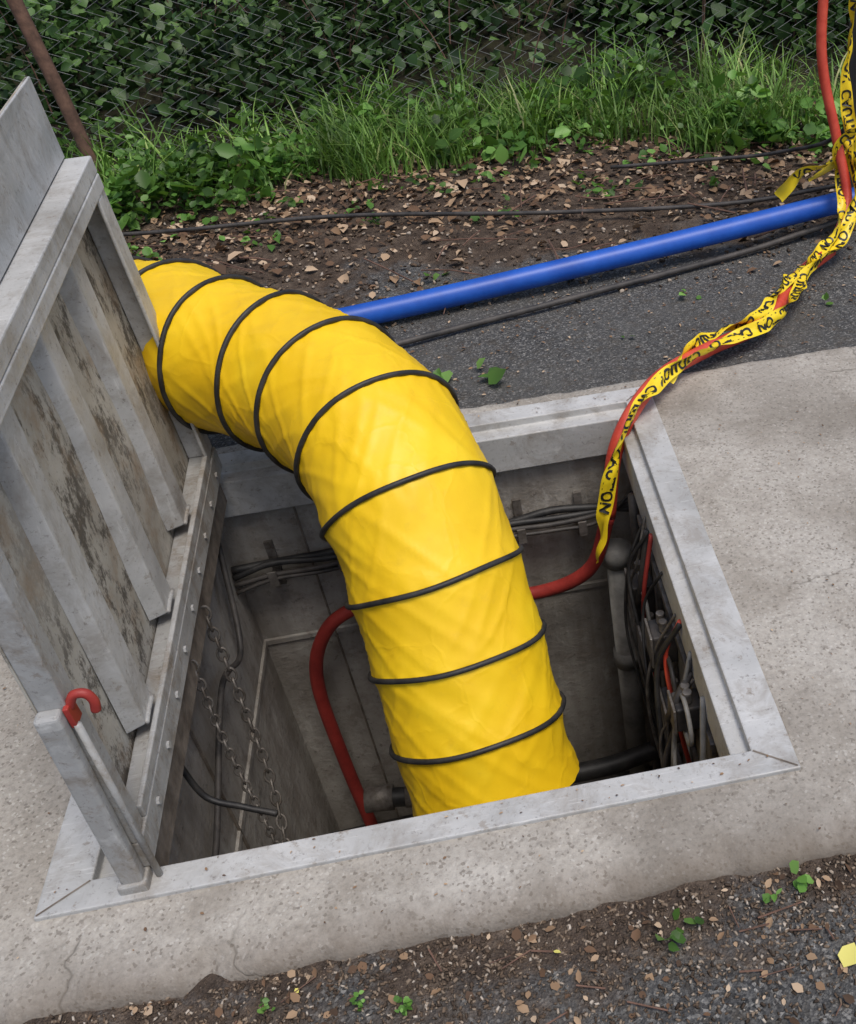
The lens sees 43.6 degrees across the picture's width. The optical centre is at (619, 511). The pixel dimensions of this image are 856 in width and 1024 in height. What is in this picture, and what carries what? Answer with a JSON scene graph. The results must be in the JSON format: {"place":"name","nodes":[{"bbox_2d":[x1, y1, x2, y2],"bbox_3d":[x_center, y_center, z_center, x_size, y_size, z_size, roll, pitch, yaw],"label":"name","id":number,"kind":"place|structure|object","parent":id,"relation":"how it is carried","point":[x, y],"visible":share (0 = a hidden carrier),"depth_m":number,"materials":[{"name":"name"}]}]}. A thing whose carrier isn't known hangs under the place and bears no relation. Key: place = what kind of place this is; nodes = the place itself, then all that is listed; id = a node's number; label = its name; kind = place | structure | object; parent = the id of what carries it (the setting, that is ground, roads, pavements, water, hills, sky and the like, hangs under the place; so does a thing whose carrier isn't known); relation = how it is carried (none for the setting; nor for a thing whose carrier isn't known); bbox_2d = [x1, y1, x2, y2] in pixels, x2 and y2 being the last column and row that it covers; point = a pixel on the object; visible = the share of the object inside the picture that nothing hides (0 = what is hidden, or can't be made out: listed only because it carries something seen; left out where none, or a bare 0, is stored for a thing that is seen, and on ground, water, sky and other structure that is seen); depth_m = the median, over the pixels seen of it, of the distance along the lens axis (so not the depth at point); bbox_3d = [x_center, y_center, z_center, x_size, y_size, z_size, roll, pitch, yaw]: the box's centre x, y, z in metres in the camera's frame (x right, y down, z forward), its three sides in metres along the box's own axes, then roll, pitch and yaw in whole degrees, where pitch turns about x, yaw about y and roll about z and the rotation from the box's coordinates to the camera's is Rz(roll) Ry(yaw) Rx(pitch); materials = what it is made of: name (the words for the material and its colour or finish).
{"place":"outdoors","nodes":[
{"label":"outdoors","id":0,"kind":"place"},
{"bbox_2d":[0,346,855,1023],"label":"concrete pavement","id":1,"kind":"structure","parent":0,"point":[730,448],"depth_m":1.83,"materials":[{"name":"grey concrete"}]},
{"bbox_2d":[3,347,853,958],"bbox_3d":[-0.126,0.137,2.379,3.200,0.005,1.624,-10,37,-5],"label":"pavement debris","id":2,"kind":"object","parent":1,"relation":"on","point":[539,855],"visible":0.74,"depth_m":2.01,"materials":[{"name":"grey stone"}]},
{"bbox_2d":[0,0,855,1023],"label":"ground","id":3,"kind":"structure","parent":0,"point":[530,362],"depth_m":3.42,"materials":[{"name":"grey asphalt"}]},
{"bbox_2d":[6,0,103,181],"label":"rusty fence post","id":4,"kind":"object","parent":3,"relation":"on","point":[33,39],"visible":0.77,"depth_m":4.43,"materials":[{"name":"brown metal"}]},
{"bbox_2d":[257,997,274,1012],"bbox_3d":[-0.558,0.777,1.631,0.027,0.023,0.022,11,40,21],"label":"green weed","id":5,"kind":"object","parent":3,"relation":"on","point":[265,1000],"visible":1,"depth_m":1.63,"materials":[{"name":"green plant"}]},
{"bbox_2d":[350,990,364,1010],"bbox_3d":[-0.410,0.767,1.632,0.023,0.026,0.030,-10,37,-5],"label":"green weed","id":6,"kind":"object","parent":3,"relation":"on","point":[353,999],"visible":1,"depth_m":1.63,"materials":[{"name":"green plant"}]},
{"bbox_2d":[393,995,412,1015],"bbox_3d":[-0.337,0.771,1.625,0.028,0.036,0.028,-10,37,-5],"label":"green weed","id":7,"kind":"object","parent":3,"relation":"on","point":[407,1003],"visible":1,"depth_m":1.62,"materials":[{"name":"green plant"}]},
{"bbox_2d":[34,387,800,921],"bbox_3d":[-0.388,0.857,2.914,1.350,1.760,1.413,-10,37,-5],"label":"utility vault","id":8,"kind":"object","parent":3,"relation":"in","point":[654,665],"visible":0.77,"depth_m":2.87,"materials":[{"name":"concrete"}]},
{"bbox_2d":[0,76,226,895],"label":"hatch lid","id":9,"kind":"object","parent":8,"relation":"on","point":[113,501],"visible":0.98,"depth_m":1.94,"materials":[{"name":"metal"}]},
{"bbox_2d":[132,256,578,816],"bbox_3d":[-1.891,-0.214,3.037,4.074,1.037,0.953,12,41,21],"label":"ventilation duct","id":10,"kind":"object","parent":8,"relation":"in","point":[358,428],"visible":0.78,"depth_m":2.23,"materials":[{"name":"yellow plastic"}]},
{"bbox_2d":[54,389,767,892],"bbox_3d":[-0.462,0.161,2.377,1.288,0.005,1.393,-10,37,-5],"label":"frame debris","id":11,"kind":"object","parent":8,"relation":"on","point":[500,803],"visible":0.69,"depth_m":1.88,"materials":[{"name":"grey plant"}]},
{"bbox_2d":[309,0,851,825],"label":"red hose","id":12,"kind":"object","parent":8,"relation":"attached to","point":[343,614],"visible":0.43,"depth_m":3.23,"materials":[{"name":"red rubber"}]},
{"bbox_2d":[596,0,855,562],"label":"caution tape","id":13,"kind":"object","parent":12,"relation":"attached to","point":[745,328],"visible":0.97,"depth_m":3.26,"materials":[{"name":"yellow plastic"}]},
{"bbox_2d":[0,0,849,160],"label":"shrubs","id":14,"kind":"object","parent":3,"relation":"on","point":[160,65],"visible":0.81,"depth_m":5.33,"materials":[{"name":"green plant"}]},
{"bbox_2d":[0,0,849,158],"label":"chain link fence","id":15,"kind":"object","parent":3,"relation":"on","point":[365,54],"visible":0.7,"depth_m":4.78,"materials":[{"name":"metal"}]},
{"bbox_2d":[294,950,560,992],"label":"yellow petals","id":16,"kind":"object","parent":3,"relation":"on","point":[556,951],"visible":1,"depth_m":1.68,"materials":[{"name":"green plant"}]},
{"bbox_2d":[424,272,448,280],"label":"green weed","id":17,"kind":"object","parent":3,"relation":"on","point":[435,276],"visible":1,"depth_m":3.72,"materials":[{"name":"green plant"}]},
{"bbox_2d":[433,368,452,381],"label":"green weed","id":18,"kind":"object","parent":3,"relation":"on","point":[446,375],"visible":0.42,"depth_m":3.13,"materials":[{"name":"green plant"}]},
{"bbox_2d":[50,28,842,237],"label":"ground cover plants","id":19,"kind":"object","parent":3,"relation":"on","point":[120,188],"visible":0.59,"depth_m":4.60,"materials":[{"name":"green plant"}]},
{"bbox_2d":[166,182,214,195],"bbox_3d":[-1.804,-1.363,4.372,0.171,0.091,0.137,-10,37,-5],"label":"broad leaf","id":20,"kind":"object","parent":19,"relation":"on","point":[182,185],"visible":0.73,"depth_m":4.36,"materials":[{"name":"green plant"}]},
{"bbox_2d":[52,20,848,215],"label":"grass","id":21,"kind":"structure","parent":3,"relation":"on","point":[356,161],"depth_m":4.71,"materials":[{"name":"green plant"}]},
{"bbox_2d":[88,864,854,1023],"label":"leaf debris","id":22,"kind":"object","parent":3,"relation":"on","point":[635,937],"visible":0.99,"depth_m":1.66,"materials":[{"name":"plant"}]},
{"bbox_2d":[127,115,820,259],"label":"seedlings","id":23,"kind":"object","parent":3,"relation":"on","point":[147,251],"visible":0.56,"depth_m":4.38,"materials":[{"name":"green plant"}]},
{"bbox_2d":[122,184,835,235],"bbox_3d":[-0.657,-1.211,4.158,5.059,0.029,0.369,-5,37,1],"label":"black cable","id":24,"kind":"object","parent":3,"relation":"on","point":[502,213],"visible":0.82,"depth_m":4.10,"materials":[{"name":"black rubber"}]},
{"bbox_2d":[130,113,841,1023],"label":"twigs","id":25,"kind":"object","parent":3,"relation":"on","point":[556,257],"visible":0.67,"depth_m":3.94,"materials":[{"name":"brown wood"}]},
{"bbox_2d":[118,85,855,328],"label":"leaf litter","id":26,"kind":"object","parent":3,"relation":"on","point":[436,221],"visible":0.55,"depth_m":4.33,"materials":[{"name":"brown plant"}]},
{"bbox_2d":[476,358,505,383],"bbox_3d":[-0.384,-0.422,3.116,0.088,0.043,0.144,-10,37,-5],"label":"green weed","id":27,"kind":"object","parent":3,"relation":"on","point":[494,375],"visible":1,"depth_m":3.09,"materials":[{"name":"green plant"}]},
{"bbox_2d":[334,234,855,399],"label":"road debris","id":28,"kind":"object","parent":3,"relation":"on","point":[644,313],"visible":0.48,"depth_m":3.38,"materials":[{"name":"grey gravel"}]},
{"bbox_2d":[338,187,854,323],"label":"blue pipe","id":29,"kind":"object","parent":3,"relation":"on","point":[549,272],"visible":0.53,"depth_m":3.55,"materials":[{"name":"blue plastic"}]},
{"bbox_2d":[395,217,837,346],"bbox_3d":[-0.112,-0.972,3.336,2.249,0.599,0.041,-19,39,-16],"label":"black cable","id":30,"kind":"object","parent":3,"relation":"on","point":[574,297],"visible":0.67,"depth_m":3.51,"materials":[{"name":"black rubber"}]},
{"bbox_2d":[655,908,703,951],"bbox_3d":[0.097,0.675,1.684,0.058,0.042,0.077,20,44,30],"label":"green weed","id":31,"kind":"object","parent":3,"relation":"on","point":[676,935],"visible":1,"depth_m":1.68,"materials":[{"name":"green plant"}]},
{"bbox_2d":[679,289,700,298],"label":"green weed","id":32,"kind":"object","parent":3,"relation":"on","point":[697,297],"visible":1,"depth_m":3.45,"materials":[{"name":"green plant"}]},
{"bbox_2d":[610,126,843,168],"bbox_3d":[0.442,-1.882,3.857,1.119,1.278,0.201,16,42,26],"label":"black cable","id":33,"kind":"object","parent":3,"relation":"on","point":[819,144],"visible":0.84,"depth_m":4.28,"materials":[{"name":"black rubber"}]},
{"bbox_2d":[762,888,781,902],"bbox_3d":[0.254,0.639,1.719,0.038,0.018,0.022,-10,37,-5],"label":"green weed","id":34,"kind":"object","parent":3,"relation":"on","point":[766,897],"visible":1,"depth_m":1.72,"materials":[{"name":"green plant"}]},
{"bbox_2d":[789,860,813,892],"bbox_3d":[0.308,0.609,1.734,0.038,0.047,0.048,-10,37,-5],"label":"green weed","id":35,"kind":"object","parent":3,"relation":"on","point":[800,883],"visible":1,"depth_m":1.73,"materials":[{"name":"green plant"}]},
{"bbox_2d":[822,292,832,304],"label":"green weed","id":36,"kind":"object","parent":3,"relation":"on","point":[825,296],"visible":1,"depth_m":3.30,"materials":[{"name":"green plant"}]},
{"bbox_2d":[838,943,855,966],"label":"yellow leaf","id":37,"kind":"object","parent":3,"relation":"on","point":[847,955],"visible":1,"depth_m":1.64,"materials":[{"name":"yellow plant"}]},
{"bbox_2d":[843,7,855,187],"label":"wooden post","id":38,"kind":"object","parent":3,"relation":"on","point":[852,67],"visible":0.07,"depth_m":3.57,"materials":[{"name":"brown wood"}]},
{"bbox_2d":[30,854,855,1023],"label":"gravel","id":39,"kind":"structure","parent":0,"point":[418,986],"depth_m":1.67,"materials":[{"name":"grey gravel"}]}
]}

